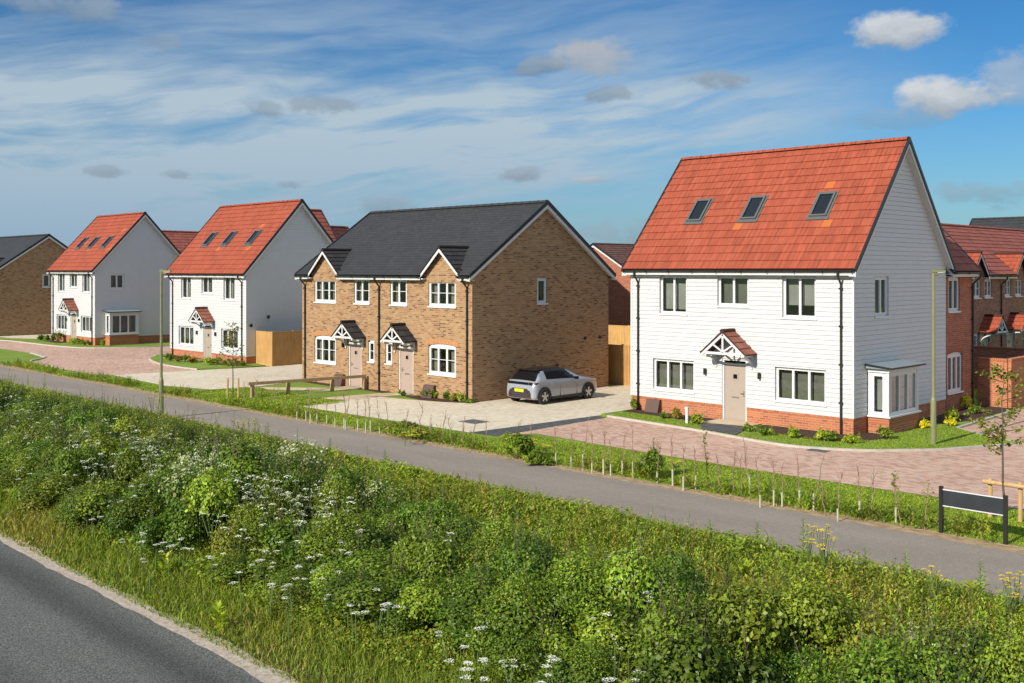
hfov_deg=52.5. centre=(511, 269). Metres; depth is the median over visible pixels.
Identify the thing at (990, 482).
tree stake
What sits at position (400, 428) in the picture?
shrub
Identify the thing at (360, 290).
window
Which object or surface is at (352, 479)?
blossom bush
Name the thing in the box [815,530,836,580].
yellow flower
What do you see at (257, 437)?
hedge bush
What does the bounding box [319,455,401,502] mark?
hedge bush
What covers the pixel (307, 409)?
hedge sapling
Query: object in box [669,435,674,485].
hedge sapling
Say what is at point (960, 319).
brick house
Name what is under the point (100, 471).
cow parsley
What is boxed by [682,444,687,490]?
hedge sapling
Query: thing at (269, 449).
hedge bush
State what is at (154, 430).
hedge bush
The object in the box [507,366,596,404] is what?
parked car
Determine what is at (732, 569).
weed plant
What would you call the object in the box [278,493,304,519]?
cow parsley
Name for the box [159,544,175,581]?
hogweed
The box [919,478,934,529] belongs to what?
hedge sapling
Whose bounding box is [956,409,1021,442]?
kerb
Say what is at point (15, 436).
hedge bush
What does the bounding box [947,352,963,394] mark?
window
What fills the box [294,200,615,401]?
semi detached house
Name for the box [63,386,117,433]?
hedge bush
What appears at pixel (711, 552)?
weed plant
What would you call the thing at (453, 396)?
shrub
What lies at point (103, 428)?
hedge bush
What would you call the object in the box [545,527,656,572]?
hedge bush
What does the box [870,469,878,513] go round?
hedge sapling
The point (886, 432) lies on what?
shrub
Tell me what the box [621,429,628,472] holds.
hedge sapling
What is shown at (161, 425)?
hedge bush
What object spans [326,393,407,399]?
garden path
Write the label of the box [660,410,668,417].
shrub
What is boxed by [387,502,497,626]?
hedge bush
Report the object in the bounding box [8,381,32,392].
hedge bush
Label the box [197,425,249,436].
hedge bush
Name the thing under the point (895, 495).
hedge sapling
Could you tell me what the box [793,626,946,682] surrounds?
hedge bush
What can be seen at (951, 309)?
window
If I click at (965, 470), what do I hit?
paved road
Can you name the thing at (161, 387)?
lamp post
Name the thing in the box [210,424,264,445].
hedge bush
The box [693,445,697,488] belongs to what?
hedge sapling
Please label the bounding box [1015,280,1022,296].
window
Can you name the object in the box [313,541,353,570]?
cow parsley
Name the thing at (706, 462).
hedge sapling
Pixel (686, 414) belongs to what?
marker post
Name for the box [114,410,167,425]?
hedge bush
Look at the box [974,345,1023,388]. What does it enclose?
garden wall
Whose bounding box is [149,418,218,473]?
hedge bush
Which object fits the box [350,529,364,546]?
hogweed
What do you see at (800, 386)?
window
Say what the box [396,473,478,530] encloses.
hedge bush
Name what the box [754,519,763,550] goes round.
tall weed
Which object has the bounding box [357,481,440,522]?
hedge bush
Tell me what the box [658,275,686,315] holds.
window
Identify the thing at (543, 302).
window
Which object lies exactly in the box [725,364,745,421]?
door
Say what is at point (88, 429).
hedge bush
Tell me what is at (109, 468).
cow parsley
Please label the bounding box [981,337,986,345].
door
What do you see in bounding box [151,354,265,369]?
lawn
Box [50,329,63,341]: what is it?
shrub
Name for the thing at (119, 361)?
paved road
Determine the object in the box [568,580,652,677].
hedge bush
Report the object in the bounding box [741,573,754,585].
weed plant
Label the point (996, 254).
terraced house
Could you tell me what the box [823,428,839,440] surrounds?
shrub
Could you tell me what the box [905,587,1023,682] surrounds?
hedge bush
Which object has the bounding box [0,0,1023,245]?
sky
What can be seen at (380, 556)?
hedge bush
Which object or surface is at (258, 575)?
hogweed
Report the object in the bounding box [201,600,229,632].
dock plant
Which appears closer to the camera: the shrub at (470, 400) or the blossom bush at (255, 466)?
the blossom bush at (255, 466)
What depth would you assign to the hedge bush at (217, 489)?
19.38 m
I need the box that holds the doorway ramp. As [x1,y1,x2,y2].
[700,423,743,433]
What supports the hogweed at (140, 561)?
on the verge ground at (271, 659)
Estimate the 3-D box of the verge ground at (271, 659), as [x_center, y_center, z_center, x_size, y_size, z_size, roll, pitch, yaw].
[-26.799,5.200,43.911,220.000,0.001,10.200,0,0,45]
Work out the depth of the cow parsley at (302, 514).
17.51 m
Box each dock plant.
[153,550,176,576]
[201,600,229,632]
[731,558,756,582]
[805,571,823,584]
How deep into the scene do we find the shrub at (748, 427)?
33.01 m
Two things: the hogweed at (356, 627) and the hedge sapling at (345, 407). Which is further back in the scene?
the hedge sapling at (345, 407)
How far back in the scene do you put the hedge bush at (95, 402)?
33.46 m
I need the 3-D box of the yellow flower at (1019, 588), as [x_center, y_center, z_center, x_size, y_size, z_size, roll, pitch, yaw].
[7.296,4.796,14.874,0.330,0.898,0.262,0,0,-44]
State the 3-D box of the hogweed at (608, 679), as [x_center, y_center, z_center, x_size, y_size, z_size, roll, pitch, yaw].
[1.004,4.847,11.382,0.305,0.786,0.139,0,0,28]
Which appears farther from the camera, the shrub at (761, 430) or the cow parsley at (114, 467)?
the shrub at (761, 430)
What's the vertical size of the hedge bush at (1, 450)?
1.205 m
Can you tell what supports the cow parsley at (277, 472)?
on the verge ground at (271, 659)
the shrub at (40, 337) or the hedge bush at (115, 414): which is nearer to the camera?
the hedge bush at (115, 414)
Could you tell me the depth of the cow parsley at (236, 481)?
18.44 m
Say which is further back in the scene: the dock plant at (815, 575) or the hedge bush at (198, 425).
the hedge bush at (198, 425)
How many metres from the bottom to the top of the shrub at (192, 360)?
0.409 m
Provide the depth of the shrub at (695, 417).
34.56 m
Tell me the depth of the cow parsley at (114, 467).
22.65 m
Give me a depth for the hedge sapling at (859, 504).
21.69 m
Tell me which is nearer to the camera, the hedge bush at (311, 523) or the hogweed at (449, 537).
the hogweed at (449, 537)
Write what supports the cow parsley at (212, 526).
on the verge ground at (271, 659)
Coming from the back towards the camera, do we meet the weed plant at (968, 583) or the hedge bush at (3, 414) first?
the hedge bush at (3, 414)
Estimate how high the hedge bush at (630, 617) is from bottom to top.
1.606 m
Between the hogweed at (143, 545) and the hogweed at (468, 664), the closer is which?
the hogweed at (468, 664)
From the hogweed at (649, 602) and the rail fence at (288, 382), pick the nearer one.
the hogweed at (649, 602)
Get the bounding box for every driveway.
[0,334,51,338]
[115,364,301,388]
[301,385,631,431]
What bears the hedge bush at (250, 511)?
on the verge ground at (271, 659)
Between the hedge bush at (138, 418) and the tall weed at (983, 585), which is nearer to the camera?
the tall weed at (983, 585)
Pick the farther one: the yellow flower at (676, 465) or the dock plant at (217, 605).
the yellow flower at (676, 465)
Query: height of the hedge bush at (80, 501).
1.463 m
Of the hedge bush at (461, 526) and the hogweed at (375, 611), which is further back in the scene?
the hedge bush at (461, 526)
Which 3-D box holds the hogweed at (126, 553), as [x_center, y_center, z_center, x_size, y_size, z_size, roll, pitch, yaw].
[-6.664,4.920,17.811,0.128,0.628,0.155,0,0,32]
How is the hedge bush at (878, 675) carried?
on the verge ground at (271, 659)
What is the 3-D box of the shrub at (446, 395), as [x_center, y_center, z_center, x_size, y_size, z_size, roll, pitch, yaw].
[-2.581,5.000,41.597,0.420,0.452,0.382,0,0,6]
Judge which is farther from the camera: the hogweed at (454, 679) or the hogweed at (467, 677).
the hogweed at (454, 679)
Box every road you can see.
[0,341,192,374]
[0,540,262,682]
[503,409,1023,509]
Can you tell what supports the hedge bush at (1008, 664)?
on the verge ground at (271, 659)
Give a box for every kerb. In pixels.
[0,340,169,347]
[30,352,45,360]
[148,353,197,369]
[607,415,1023,451]
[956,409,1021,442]
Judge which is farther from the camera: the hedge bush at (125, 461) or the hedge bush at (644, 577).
the hedge bush at (125, 461)
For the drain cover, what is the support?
on the paved road at (965, 470)
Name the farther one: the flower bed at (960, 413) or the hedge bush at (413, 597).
the flower bed at (960, 413)
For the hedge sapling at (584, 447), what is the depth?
27.06 m
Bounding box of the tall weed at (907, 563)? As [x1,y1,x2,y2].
[902,549,913,587]
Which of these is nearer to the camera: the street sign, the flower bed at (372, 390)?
the street sign
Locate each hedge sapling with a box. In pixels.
[296,392,298,418]
[305,386,312,420]
[307,386,311,423]
[316,394,318,423]
[334,395,336,426]
[341,385,347,429]
[343,390,351,429]
[354,396,360,430]
[362,399,366,432]
[366,396,371,431]
[415,403,424,439]
[441,411,447,440]
[462,416,464,446]
[553,429,557,464]
[570,431,572,468]
[581,415,590,469]
[588,425,595,472]
[601,425,606,474]
[607,440,612,475]
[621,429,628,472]
[630,427,634,476]
[655,439,659,482]
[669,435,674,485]
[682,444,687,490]
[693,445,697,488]
[697,430,711,485]
[715,453,720,493]
[731,449,737,491]
[735,452,742,496]
[741,432,750,491]
[752,456,760,507]
[769,455,775,505]
[779,461,784,506]
[793,450,800,507]
[812,452,825,510]
[820,479,826,515]
[836,465,845,521]
[856,464,862,518]
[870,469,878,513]
[890,471,902,527]
[891,473,897,522]
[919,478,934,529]
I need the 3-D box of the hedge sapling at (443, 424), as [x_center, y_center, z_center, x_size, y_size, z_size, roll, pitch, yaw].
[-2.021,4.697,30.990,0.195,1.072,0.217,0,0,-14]
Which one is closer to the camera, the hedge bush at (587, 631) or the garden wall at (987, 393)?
the hedge bush at (587, 631)
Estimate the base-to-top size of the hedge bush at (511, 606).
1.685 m
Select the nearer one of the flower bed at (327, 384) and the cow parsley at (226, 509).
the cow parsley at (226, 509)
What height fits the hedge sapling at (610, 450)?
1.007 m
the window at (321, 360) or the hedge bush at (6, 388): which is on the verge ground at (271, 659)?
the hedge bush at (6, 388)
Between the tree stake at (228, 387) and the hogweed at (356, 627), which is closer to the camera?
the hogweed at (356, 627)
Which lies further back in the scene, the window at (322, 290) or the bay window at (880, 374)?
the window at (322, 290)
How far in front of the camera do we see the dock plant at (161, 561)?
17.52 m
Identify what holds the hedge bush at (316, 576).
on the verge ground at (271, 659)
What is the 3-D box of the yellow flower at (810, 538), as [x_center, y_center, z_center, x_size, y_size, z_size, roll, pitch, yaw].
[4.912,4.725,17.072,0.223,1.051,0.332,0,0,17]
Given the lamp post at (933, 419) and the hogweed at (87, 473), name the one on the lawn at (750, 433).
the lamp post at (933, 419)
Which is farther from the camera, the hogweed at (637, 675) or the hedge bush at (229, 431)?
the hedge bush at (229, 431)
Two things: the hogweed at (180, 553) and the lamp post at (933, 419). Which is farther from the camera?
the lamp post at (933, 419)
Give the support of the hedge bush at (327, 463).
on the verge ground at (271, 659)
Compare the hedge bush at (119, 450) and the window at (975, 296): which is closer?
the hedge bush at (119, 450)
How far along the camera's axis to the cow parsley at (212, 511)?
18.48 m
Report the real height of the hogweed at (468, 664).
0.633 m
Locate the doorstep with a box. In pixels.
[704,419,759,425]
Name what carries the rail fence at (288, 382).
on the lawn ground at (9, 355)
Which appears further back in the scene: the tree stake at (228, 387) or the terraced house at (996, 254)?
the terraced house at (996, 254)
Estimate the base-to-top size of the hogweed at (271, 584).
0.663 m
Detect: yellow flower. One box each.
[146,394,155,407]
[668,460,682,474]
[804,524,815,565]
[813,524,830,577]
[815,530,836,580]
[922,565,945,608]
[999,572,1023,617]
[999,578,1019,625]
[1011,571,1023,610]
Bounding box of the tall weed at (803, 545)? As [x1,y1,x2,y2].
[797,515,808,553]
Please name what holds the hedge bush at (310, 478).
on the verge ground at (271, 659)
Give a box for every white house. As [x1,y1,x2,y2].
[46,212,179,344]
[164,199,333,363]
[621,136,955,434]
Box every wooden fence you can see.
[256,330,270,365]
[271,330,301,365]
[608,325,630,345]
[608,344,630,385]
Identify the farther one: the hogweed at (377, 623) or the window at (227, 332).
the window at (227, 332)
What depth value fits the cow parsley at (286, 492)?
18.60 m
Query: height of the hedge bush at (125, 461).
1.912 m
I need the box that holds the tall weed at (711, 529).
[705,519,716,543]
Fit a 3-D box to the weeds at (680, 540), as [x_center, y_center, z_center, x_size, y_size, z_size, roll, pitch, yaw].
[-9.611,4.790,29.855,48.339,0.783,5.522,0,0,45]
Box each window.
[42,274,50,287]
[56,314,66,330]
[59,273,64,292]
[69,273,76,287]
[82,274,89,292]
[82,316,90,332]
[103,309,141,344]
[109,274,124,289]
[178,326,193,346]
[180,277,190,299]
[201,277,211,294]
[220,329,237,350]
[223,277,234,300]
[313,281,335,303]
[313,335,335,365]
[353,279,369,304]
[367,340,374,363]
[384,343,392,364]
[389,280,406,306]
[427,282,455,308]
[427,344,455,377]
[536,278,547,304]
[652,358,694,394]
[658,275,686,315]
[716,276,748,307]
[774,367,826,406]
[781,276,816,319]
[865,359,925,434]
[874,276,889,317]
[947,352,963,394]
[948,277,960,312]
[973,281,981,298]
[984,279,992,298]
[1005,279,1011,297]
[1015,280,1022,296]
[1022,332,1023,347]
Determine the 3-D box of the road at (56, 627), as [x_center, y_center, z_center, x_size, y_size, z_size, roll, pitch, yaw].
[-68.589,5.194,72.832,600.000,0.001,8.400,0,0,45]
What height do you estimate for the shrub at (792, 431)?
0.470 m
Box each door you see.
[72,316,76,338]
[205,328,211,358]
[351,344,360,386]
[401,348,412,393]
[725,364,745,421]
[931,414,933,427]
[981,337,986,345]
[1007,334,1011,346]
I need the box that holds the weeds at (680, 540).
[0,378,1023,648]
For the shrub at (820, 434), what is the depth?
31.22 m
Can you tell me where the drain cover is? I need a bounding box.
[807,449,829,452]
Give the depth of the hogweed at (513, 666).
12.26 m
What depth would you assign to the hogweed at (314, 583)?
15.68 m
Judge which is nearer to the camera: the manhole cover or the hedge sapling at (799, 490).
the hedge sapling at (799, 490)
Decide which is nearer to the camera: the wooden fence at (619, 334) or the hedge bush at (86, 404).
the hedge bush at (86, 404)
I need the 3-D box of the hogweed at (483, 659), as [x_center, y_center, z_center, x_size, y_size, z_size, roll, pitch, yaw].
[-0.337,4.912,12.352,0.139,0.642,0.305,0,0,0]
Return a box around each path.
[0,366,1023,601]
[260,386,355,390]
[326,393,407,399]
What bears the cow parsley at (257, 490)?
on the verge ground at (271, 659)
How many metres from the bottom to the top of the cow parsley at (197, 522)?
1.489 m
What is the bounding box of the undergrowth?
[0,383,1023,682]
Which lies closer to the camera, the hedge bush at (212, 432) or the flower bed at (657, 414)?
the hedge bush at (212, 432)
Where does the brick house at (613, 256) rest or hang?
on the lawn ground at (9, 355)
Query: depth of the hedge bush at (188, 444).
23.51 m
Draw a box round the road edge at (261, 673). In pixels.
[0,533,297,682]
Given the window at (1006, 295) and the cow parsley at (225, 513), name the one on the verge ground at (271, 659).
the cow parsley at (225, 513)
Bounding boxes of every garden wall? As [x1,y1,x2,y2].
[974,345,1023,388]
[978,356,1023,407]
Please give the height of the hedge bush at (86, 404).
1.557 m
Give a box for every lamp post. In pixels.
[158,269,171,414]
[930,269,945,443]
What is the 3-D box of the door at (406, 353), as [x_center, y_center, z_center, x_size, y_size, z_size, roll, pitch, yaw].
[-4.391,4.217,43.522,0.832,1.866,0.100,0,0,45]
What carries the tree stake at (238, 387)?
on the lawn ground at (9, 355)
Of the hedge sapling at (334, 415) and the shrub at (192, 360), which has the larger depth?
the shrub at (192, 360)
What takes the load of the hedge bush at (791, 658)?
on the verge ground at (271, 659)
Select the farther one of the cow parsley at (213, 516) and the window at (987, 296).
the window at (987, 296)
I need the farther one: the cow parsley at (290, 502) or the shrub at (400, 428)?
the shrub at (400, 428)
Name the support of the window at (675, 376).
in the white house at (785, 287)
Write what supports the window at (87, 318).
in the white house at (103, 270)
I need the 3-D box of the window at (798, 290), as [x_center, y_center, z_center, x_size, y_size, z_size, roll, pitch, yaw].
[9.375,0.903,33.660,1.270,1.415,0.350,0,0,45]
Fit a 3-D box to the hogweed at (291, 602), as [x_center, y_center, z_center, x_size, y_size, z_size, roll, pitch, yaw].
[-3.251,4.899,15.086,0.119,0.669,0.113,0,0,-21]
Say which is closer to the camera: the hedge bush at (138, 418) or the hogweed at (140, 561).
the hogweed at (140, 561)
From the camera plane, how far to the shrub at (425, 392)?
42.04 m
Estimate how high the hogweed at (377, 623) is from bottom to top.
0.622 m
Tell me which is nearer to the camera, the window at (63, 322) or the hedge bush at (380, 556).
the hedge bush at (380, 556)
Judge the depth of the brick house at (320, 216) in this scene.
67.36 m
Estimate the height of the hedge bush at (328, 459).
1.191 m
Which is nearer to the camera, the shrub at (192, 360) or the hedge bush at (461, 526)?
the hedge bush at (461, 526)
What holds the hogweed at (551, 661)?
on the verge ground at (271, 659)
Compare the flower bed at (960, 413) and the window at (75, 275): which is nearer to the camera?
the flower bed at (960, 413)
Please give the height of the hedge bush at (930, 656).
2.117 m
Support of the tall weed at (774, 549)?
on the verge ground at (271, 659)
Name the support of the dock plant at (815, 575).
on the verge ground at (271, 659)
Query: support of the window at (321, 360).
in the semi detached house at (483, 302)
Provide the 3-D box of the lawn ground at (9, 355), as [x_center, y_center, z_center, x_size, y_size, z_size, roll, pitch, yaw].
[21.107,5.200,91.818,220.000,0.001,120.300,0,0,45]
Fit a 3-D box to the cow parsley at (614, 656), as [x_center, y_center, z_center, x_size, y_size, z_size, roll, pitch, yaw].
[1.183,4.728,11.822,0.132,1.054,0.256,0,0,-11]
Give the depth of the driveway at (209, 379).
50.60 m
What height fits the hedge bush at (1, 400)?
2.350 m
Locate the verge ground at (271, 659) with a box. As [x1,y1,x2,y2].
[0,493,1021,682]
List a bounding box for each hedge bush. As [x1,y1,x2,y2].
[0,369,11,402]
[0,374,24,396]
[0,379,24,402]
[0,382,63,412]
[0,384,8,411]
[0,398,23,428]
[0,404,49,427]
[0,410,31,441]
[0,415,15,434]
[0,421,69,474]
[0,424,33,451]
[0,431,20,461]
[0,452,31,491]
[1,403,73,442]
[2,378,32,398]
[3,391,71,416]
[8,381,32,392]
[9,430,64,484]
[11,455,56,499]
[15,462,108,515]
[17,397,68,418]
[18,386,66,400]
[39,390,88,429]
[42,386,71,407]
[46,407,121,469]
[49,388,100,413]
[49,426,120,485]
[49,481,125,531]
[53,460,131,528]
[60,395,79,401]
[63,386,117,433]
[63,409,119,451]
[68,390,131,412]
[71,413,119,440]
[75,395,115,409]
[86,393,144,423]
[97,422,164,486]
[100,456,178,538]
[102,397,136,417]
[110,389,161,438]
[111,400,150,419]
[111,424,205,481]
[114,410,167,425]
[115,398,148,427]
[118,406,169,449]
[122,447,191,496]
[125,408,194,454]
[127,484,210,556]
[128,452,175,484]
[132,410,206,448]
[133,436,197,478]
[134,426,228,518]
[140,406,172,419]
[144,407,198,433]
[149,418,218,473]
[159,430,246,554]
[165,407,221,449]
[176,418,227,445]
[179,416,206,432]
[180,432,251,539]
[183,419,209,430]
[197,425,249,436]
[204,544,292,591]
[205,485,315,558]
[209,433,237,448]
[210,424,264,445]
[221,436,330,536]
[223,421,279,448]
[242,480,317,547]
[250,428,307,461]
[258,491,375,569]
[260,558,350,612]
[261,428,327,475]
[283,438,346,467]
[286,454,363,481]
[296,486,424,569]
[303,463,383,523]
[304,493,392,528]
[306,541,382,614]
[307,517,412,605]
[310,543,426,627]
[318,458,354,473]
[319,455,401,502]
[357,466,406,516]
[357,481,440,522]
[364,492,430,535]
[375,545,456,643]
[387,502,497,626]
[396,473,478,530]
[400,490,484,560]
[421,549,567,667]
[440,528,508,589]
[453,519,512,575]
[458,500,556,561]
[464,552,577,682]
[486,506,579,630]
[525,626,629,682]
[526,524,639,637]
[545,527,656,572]
[560,545,699,665]
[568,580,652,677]
[597,506,715,616]
[609,556,762,682]
[613,535,796,682]
[690,571,813,648]
[729,530,910,678]
[737,617,828,682]
[788,577,965,682]
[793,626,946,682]
[806,590,992,682]
[869,589,1023,682]
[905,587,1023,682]
[919,593,1023,682]
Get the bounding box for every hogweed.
[83,466,96,483]
[89,516,103,545]
[119,539,129,572]
[139,532,145,565]
[139,541,144,580]
[140,558,150,594]
[153,541,166,576]
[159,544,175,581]
[177,538,182,571]
[180,547,193,578]
[205,555,217,593]
[228,571,242,613]
[250,559,264,589]
[265,562,275,588]
[267,583,275,620]
[281,585,291,621]
[282,597,289,641]
[286,583,292,622]
[292,577,311,607]
[302,569,320,594]
[323,594,330,627]
[343,593,351,634]
[347,604,353,644]
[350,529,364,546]
[351,610,368,651]
[372,588,379,638]
[376,604,384,641]
[383,602,391,644]
[392,605,409,645]
[436,631,447,678]
[444,658,471,682]
[445,532,453,552]
[459,645,468,682]
[460,675,488,682]
[464,662,473,682]
[467,626,486,682]
[478,657,488,682]
[499,660,511,682]
[507,659,517,682]
[537,664,551,682]
[545,655,556,682]
[602,677,616,682]
[632,669,641,682]
[643,591,650,610]
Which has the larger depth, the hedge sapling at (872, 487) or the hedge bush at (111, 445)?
the hedge bush at (111, 445)
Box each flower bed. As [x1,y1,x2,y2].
[47,340,67,342]
[307,381,329,385]
[358,388,387,391]
[405,395,465,402]
[625,409,714,423]
[757,425,888,440]
[918,405,1012,425]
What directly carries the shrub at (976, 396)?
on the lawn ground at (9, 355)
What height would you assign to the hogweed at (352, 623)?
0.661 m
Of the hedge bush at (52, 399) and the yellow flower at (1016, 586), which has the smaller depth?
the yellow flower at (1016, 586)
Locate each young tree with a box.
[218,321,245,397]
[963,362,1023,520]
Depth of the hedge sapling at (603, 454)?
26.31 m
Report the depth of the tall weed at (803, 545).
18.24 m
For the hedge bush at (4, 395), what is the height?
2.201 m
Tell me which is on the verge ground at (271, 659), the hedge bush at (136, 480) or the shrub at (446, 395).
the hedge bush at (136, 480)
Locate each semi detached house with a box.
[0,234,67,335]
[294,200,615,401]
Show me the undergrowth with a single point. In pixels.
(608, 517)
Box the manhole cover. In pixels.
[458,419,488,423]
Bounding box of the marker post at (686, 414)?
[685,407,688,422]
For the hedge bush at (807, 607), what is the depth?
12.25 m
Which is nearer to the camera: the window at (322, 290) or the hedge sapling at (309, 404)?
the hedge sapling at (309, 404)
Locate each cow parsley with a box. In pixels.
[75,447,102,481]
[77,443,99,468]
[86,458,114,483]
[90,452,122,478]
[94,453,114,481]
[180,498,209,550]
[197,500,227,555]
[204,478,224,553]
[206,479,233,526]
[214,495,247,548]
[214,502,231,555]
[214,520,249,555]
[217,470,249,501]
[234,475,252,506]
[237,503,274,541]
[249,483,265,500]
[255,475,292,502]
[262,535,304,559]
[264,471,289,507]
[276,480,299,507]
[278,488,308,514]
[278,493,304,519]
[286,498,299,519]
[292,513,305,538]
[304,499,334,522]
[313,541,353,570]
[319,500,355,519]
[507,659,533,681]
[612,639,622,682]
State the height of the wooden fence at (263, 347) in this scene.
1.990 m
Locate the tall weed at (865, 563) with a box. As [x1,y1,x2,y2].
[857,545,871,580]
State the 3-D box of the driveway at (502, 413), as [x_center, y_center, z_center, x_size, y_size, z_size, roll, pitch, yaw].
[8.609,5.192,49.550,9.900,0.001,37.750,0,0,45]
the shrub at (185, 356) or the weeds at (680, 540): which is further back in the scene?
the shrub at (185, 356)
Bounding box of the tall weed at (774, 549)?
[769,535,779,568]
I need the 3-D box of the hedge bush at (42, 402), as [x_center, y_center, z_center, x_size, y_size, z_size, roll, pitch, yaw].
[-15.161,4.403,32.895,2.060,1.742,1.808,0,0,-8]
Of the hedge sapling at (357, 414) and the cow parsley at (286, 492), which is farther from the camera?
the hedge sapling at (357, 414)
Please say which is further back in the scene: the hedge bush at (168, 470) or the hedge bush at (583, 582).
the hedge bush at (168, 470)
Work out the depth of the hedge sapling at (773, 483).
22.84 m
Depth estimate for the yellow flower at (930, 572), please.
15.16 m
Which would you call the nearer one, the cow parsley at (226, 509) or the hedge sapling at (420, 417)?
the cow parsley at (226, 509)
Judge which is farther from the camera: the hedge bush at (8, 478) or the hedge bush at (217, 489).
the hedge bush at (8, 478)
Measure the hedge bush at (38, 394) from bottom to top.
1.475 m
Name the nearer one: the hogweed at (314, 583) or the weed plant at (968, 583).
the hogweed at (314, 583)
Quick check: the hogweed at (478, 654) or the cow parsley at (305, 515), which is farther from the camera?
the cow parsley at (305, 515)
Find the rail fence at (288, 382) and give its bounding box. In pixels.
[247,375,366,397]
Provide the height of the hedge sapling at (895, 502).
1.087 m
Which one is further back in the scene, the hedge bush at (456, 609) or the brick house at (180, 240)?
the brick house at (180, 240)
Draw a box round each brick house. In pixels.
[162,230,198,252]
[311,209,336,240]
[331,226,348,237]
[590,243,633,325]
[942,227,983,410]
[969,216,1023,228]
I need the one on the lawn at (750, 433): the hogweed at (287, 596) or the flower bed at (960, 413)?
the flower bed at (960, 413)
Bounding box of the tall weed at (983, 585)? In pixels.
[974,559,992,602]
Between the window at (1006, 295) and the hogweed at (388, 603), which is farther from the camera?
the window at (1006, 295)
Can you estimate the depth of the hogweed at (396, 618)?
14.12 m
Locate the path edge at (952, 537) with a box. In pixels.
[0,364,1023,553]
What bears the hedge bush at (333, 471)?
on the verge ground at (271, 659)
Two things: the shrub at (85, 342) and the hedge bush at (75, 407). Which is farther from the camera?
the shrub at (85, 342)
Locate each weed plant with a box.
[702,550,719,576]
[730,566,748,581]
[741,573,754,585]
[826,549,838,563]
[962,579,982,595]
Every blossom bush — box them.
[158,412,333,538]
[283,450,395,520]
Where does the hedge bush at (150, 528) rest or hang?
on the verge ground at (271, 659)
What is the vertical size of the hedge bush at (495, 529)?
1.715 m
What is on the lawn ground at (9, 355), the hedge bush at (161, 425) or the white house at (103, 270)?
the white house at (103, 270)
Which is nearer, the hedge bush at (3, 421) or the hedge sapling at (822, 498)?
the hedge sapling at (822, 498)
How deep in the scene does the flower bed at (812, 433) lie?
32.40 m
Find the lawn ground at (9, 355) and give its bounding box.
[0,349,1023,546]
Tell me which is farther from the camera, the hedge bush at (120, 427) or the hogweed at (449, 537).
the hedge bush at (120, 427)
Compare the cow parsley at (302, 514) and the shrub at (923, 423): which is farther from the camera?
the shrub at (923, 423)
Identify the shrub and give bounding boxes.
[37,333,44,339]
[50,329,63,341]
[68,337,75,343]
[72,337,82,343]
[79,339,88,344]
[165,353,173,360]
[174,356,182,361]
[179,352,190,361]
[186,356,197,362]
[203,356,214,364]
[211,355,222,364]
[222,359,231,364]
[383,418,433,438]
[398,389,405,395]
[422,388,434,396]
[443,389,450,399]
[450,393,456,400]
[456,390,465,401]
[466,399,474,402]
[500,420,535,458]
[522,445,554,464]
[630,396,637,409]
[635,437,665,477]
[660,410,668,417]
[671,406,681,418]
[689,412,703,423]
[741,423,755,431]
[756,425,774,434]
[787,425,800,437]
[813,426,825,439]
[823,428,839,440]
[841,432,861,442]
[876,424,893,438]
[919,418,929,427]
[944,405,960,420]
[944,415,956,425]
[959,392,973,408]
[966,403,983,413]
[974,387,977,401]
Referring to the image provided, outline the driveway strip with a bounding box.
[471,416,604,435]
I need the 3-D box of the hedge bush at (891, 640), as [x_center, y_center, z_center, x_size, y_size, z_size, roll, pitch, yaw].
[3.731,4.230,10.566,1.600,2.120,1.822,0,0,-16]
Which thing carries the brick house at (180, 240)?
on the lawn ground at (9, 355)
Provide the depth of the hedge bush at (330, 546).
16.68 m
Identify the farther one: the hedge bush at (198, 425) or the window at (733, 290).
the window at (733, 290)
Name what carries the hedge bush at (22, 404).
on the verge ground at (271, 659)
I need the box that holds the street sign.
[939,486,1007,544]
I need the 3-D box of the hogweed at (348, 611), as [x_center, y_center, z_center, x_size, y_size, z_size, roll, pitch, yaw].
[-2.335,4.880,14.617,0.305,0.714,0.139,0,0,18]
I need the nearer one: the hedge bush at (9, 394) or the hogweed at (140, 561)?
the hogweed at (140, 561)
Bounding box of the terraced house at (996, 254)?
[941,223,1023,347]
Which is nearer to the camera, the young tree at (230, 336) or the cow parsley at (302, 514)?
the cow parsley at (302, 514)
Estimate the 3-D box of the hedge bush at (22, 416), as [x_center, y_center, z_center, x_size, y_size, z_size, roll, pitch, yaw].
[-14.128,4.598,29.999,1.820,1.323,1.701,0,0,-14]
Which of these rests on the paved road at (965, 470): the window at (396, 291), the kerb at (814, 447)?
the kerb at (814, 447)
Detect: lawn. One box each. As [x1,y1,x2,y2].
[0,337,169,346]
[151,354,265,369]
[601,409,1014,448]
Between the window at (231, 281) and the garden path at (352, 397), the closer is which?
the garden path at (352, 397)
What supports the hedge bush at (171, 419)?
on the verge ground at (271, 659)
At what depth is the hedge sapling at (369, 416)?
33.29 m
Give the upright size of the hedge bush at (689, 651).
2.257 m
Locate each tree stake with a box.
[227,378,228,396]
[237,378,238,397]
[982,478,1023,522]
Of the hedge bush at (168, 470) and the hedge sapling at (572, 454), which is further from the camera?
the hedge sapling at (572, 454)

